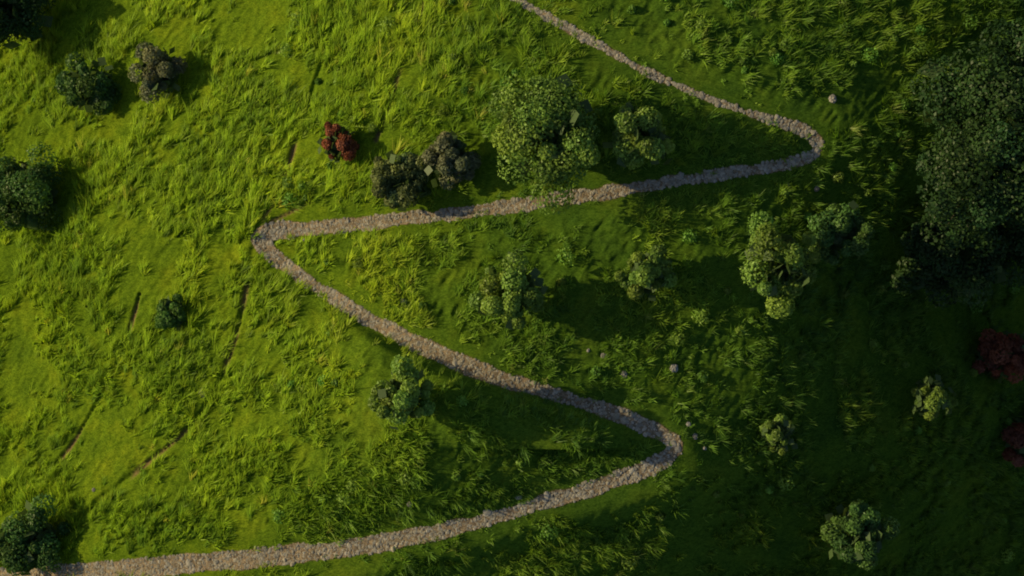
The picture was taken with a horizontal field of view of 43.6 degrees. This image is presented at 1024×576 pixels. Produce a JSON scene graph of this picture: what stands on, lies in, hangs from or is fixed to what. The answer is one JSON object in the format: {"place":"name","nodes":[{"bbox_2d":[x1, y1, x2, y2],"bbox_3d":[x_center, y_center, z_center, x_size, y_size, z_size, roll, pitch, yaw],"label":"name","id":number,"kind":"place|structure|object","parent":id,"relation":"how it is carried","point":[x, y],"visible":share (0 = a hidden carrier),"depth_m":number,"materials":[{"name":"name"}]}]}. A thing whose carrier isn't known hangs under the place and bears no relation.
{"place":"outdoors","nodes":[
{"label":"outdoors","id":0,"kind":"place"},
{"bbox_2d":[0,0,822,575],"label":"footpath","id":1,"kind":"structure","parent":0,"point":[448,358],"depth_m":80.89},
{"bbox_2d":[0,0,824,575],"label":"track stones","id":2,"kind":"object","parent":1,"relation":"on","point":[724,174],"visible":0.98,"depth_m":80.39,"materials":[{"name":"grey stone"}]},
{"bbox_2d":[0,0,1023,575],"bbox_3d":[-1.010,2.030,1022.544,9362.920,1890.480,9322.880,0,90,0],"label":"terrain","id":3,"kind":"structure","parent":0,"point":[110,444],"depth_m":82.09,"materials":[{"name":"green plant"}]},
{"bbox_2d":[0,0,55,55],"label":"tree","id":4,"kind":"object","parent":3,"relation":"on","point":[16,17],"visible":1,"depth_m":94.75,"materials":[{"name":"green plant"}]},
{"bbox_2d":[0,142,66,238],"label":"tree","id":5,"kind":"object","parent":3,"relation":"on","point":[27,196],"visible":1,"depth_m":92.32,"materials":[{"name":"green plant"}]},
{"bbox_2d":[0,493,71,575],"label":"tree","id":6,"kind":"object","parent":3,"relation":"on","point":[29,540],"visible":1,"depth_m":86.33,"materials":[{"name":"green plant"}]},
{"bbox_2d":[55,51,121,115],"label":"shrub","id":7,"kind":"object","parent":3,"relation":"on","point":[88,88],"visible":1,"depth_m":92.56,"materials":[{"name":"green plant"}]},
{"bbox_2d":[127,41,187,103],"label":"shrub","id":8,"kind":"object","parent":3,"relation":"on","point":[159,67],"visible":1,"depth_m":89.79,"materials":[{"name":"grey plant"}]},
{"bbox_2d":[154,293,185,330],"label":"shrub","id":9,"kind":"object","parent":3,"relation":"on","point":[170,314],"visible":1,"depth_m":86.06,"materials":[{"name":"green plant"}]},
{"bbox_2d":[317,121,359,162],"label":"red bush","id":10,"kind":"object","parent":3,"relation":"on","point":[339,141],"visible":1,"depth_m":83.02,"materials":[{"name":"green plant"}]},
{"bbox_2d":[370,150,430,210],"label":"shrub","id":11,"kind":"object","parent":3,"relation":"on","point":[401,184],"visible":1,"depth_m":80.85,"materials":[{"name":"green plant"}]},
{"bbox_2d":[367,354,435,429],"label":"tree","id":12,"kind":"object","parent":3,"relation":"on","point":[400,393],"visible":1,"depth_m":75.75,"materials":[{"name":"green plant"}]},
{"bbox_2d":[422,130,481,189],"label":"shrub","id":13,"kind":"object","parent":3,"relation":"on","point":[450,161],"visible":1,"depth_m":80.08,"materials":[{"name":"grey plant"}]},
{"bbox_2d":[92,94,836,506],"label":"rocks","id":14,"kind":"object","parent":3,"relation":"on","point":[832,98],"visible":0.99,"depth_m":79.69,"materials":[{"name":"stone"}]},
{"bbox_2d":[467,251,547,329],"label":"tree","id":15,"kind":"object","parent":3,"relation":"on","point":[511,291],"visible":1,"depth_m":77.23,"materials":[{"name":"green plant"}]},
{"bbox_2d":[488,73,614,214],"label":"tree","id":16,"kind":"object","parent":3,"relation":"on","point":[545,130],"visible":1,"depth_m":76.83,"materials":[{"name":"green plant"}]},
{"bbox_2d":[261,0,1023,575],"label":"scrub plants","id":17,"kind":"object","parent":3,"relation":"on","point":[743,60],"visible":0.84,"depth_m":80.50,"materials":[{"name":"green plant"}]},
{"bbox_2d":[610,101,674,168],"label":"tree","id":18,"kind":"object","parent":3,"relation":"on","point":[635,132],"visible":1,"depth_m":77.31,"materials":[{"name":"green plant"}]},
{"bbox_2d":[614,243,677,300],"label":"shrub","id":19,"kind":"object","parent":3,"relation":"on","point":[649,273],"visible":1,"depth_m":77.97,"materials":[{"name":"green plant"}]},
{"bbox_2d":[759,413,797,455],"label":"shrub","id":20,"kind":"object","parent":3,"relation":"on","point":[779,428],"visible":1,"depth_m":79.46,"materials":[{"name":"green plant"}]},
{"bbox_2d":[740,211,820,318],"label":"tree","id":21,"kind":"object","parent":3,"relation":"on","point":[778,266],"visible":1,"depth_m":76.55,"materials":[{"name":"green plant"}]},
{"bbox_2d":[807,200,874,265],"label":"tree","id":22,"kind":"object","parent":3,"relation":"on","point":[845,230],"visible":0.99,"depth_m":78.28,"materials":[{"name":"green plant"}]},
{"bbox_2d":[820,498,900,570],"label":"tree","id":23,"kind":"object","parent":3,"relation":"on","point":[854,533],"visible":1,"depth_m":81.78,"materials":[{"name":"green plant"}]},
{"bbox_2d":[911,374,957,420],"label":"shrub","id":24,"kind":"object","parent":3,"relation":"on","point":[931,400],"visible":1,"depth_m":82.65,"materials":[{"name":"green plant"}]},
{"bbox_2d":[890,198,1011,308],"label":"tree","id":25,"kind":"object","parent":3,"relation":"on","point":[969,270],"visible":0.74,"depth_m":80.71,"materials":[{"name":"green plant"}]},
{"bbox_2d":[909,41,1023,254],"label":"tree","id":26,"kind":"object","parent":3,"relation":"on","point":[986,141],"visible":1,"depth_m":76.08,"materials":[{"name":"green plant"}]},
{"bbox_2d":[972,328,1023,383],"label":"red bush","id":27,"kind":"object","parent":3,"relation":"on","point":[1000,355],"visible":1,"depth_m":86.25,"materials":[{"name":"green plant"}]},
{"bbox_2d":[979,17,1023,91],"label":"tree","id":28,"kind":"object","parent":3,"relation":"on","point":[1013,44],"visible":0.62,"depth_m":77.69,"materials":[{"name":"green plant"}]},
{"bbox_2d":[1001,417,1023,467],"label":"red bush","id":29,"kind":"object","parent":3,"relation":"on","point":[1013,435],"visible":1,"depth_m":87.71,"materials":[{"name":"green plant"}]}
]}

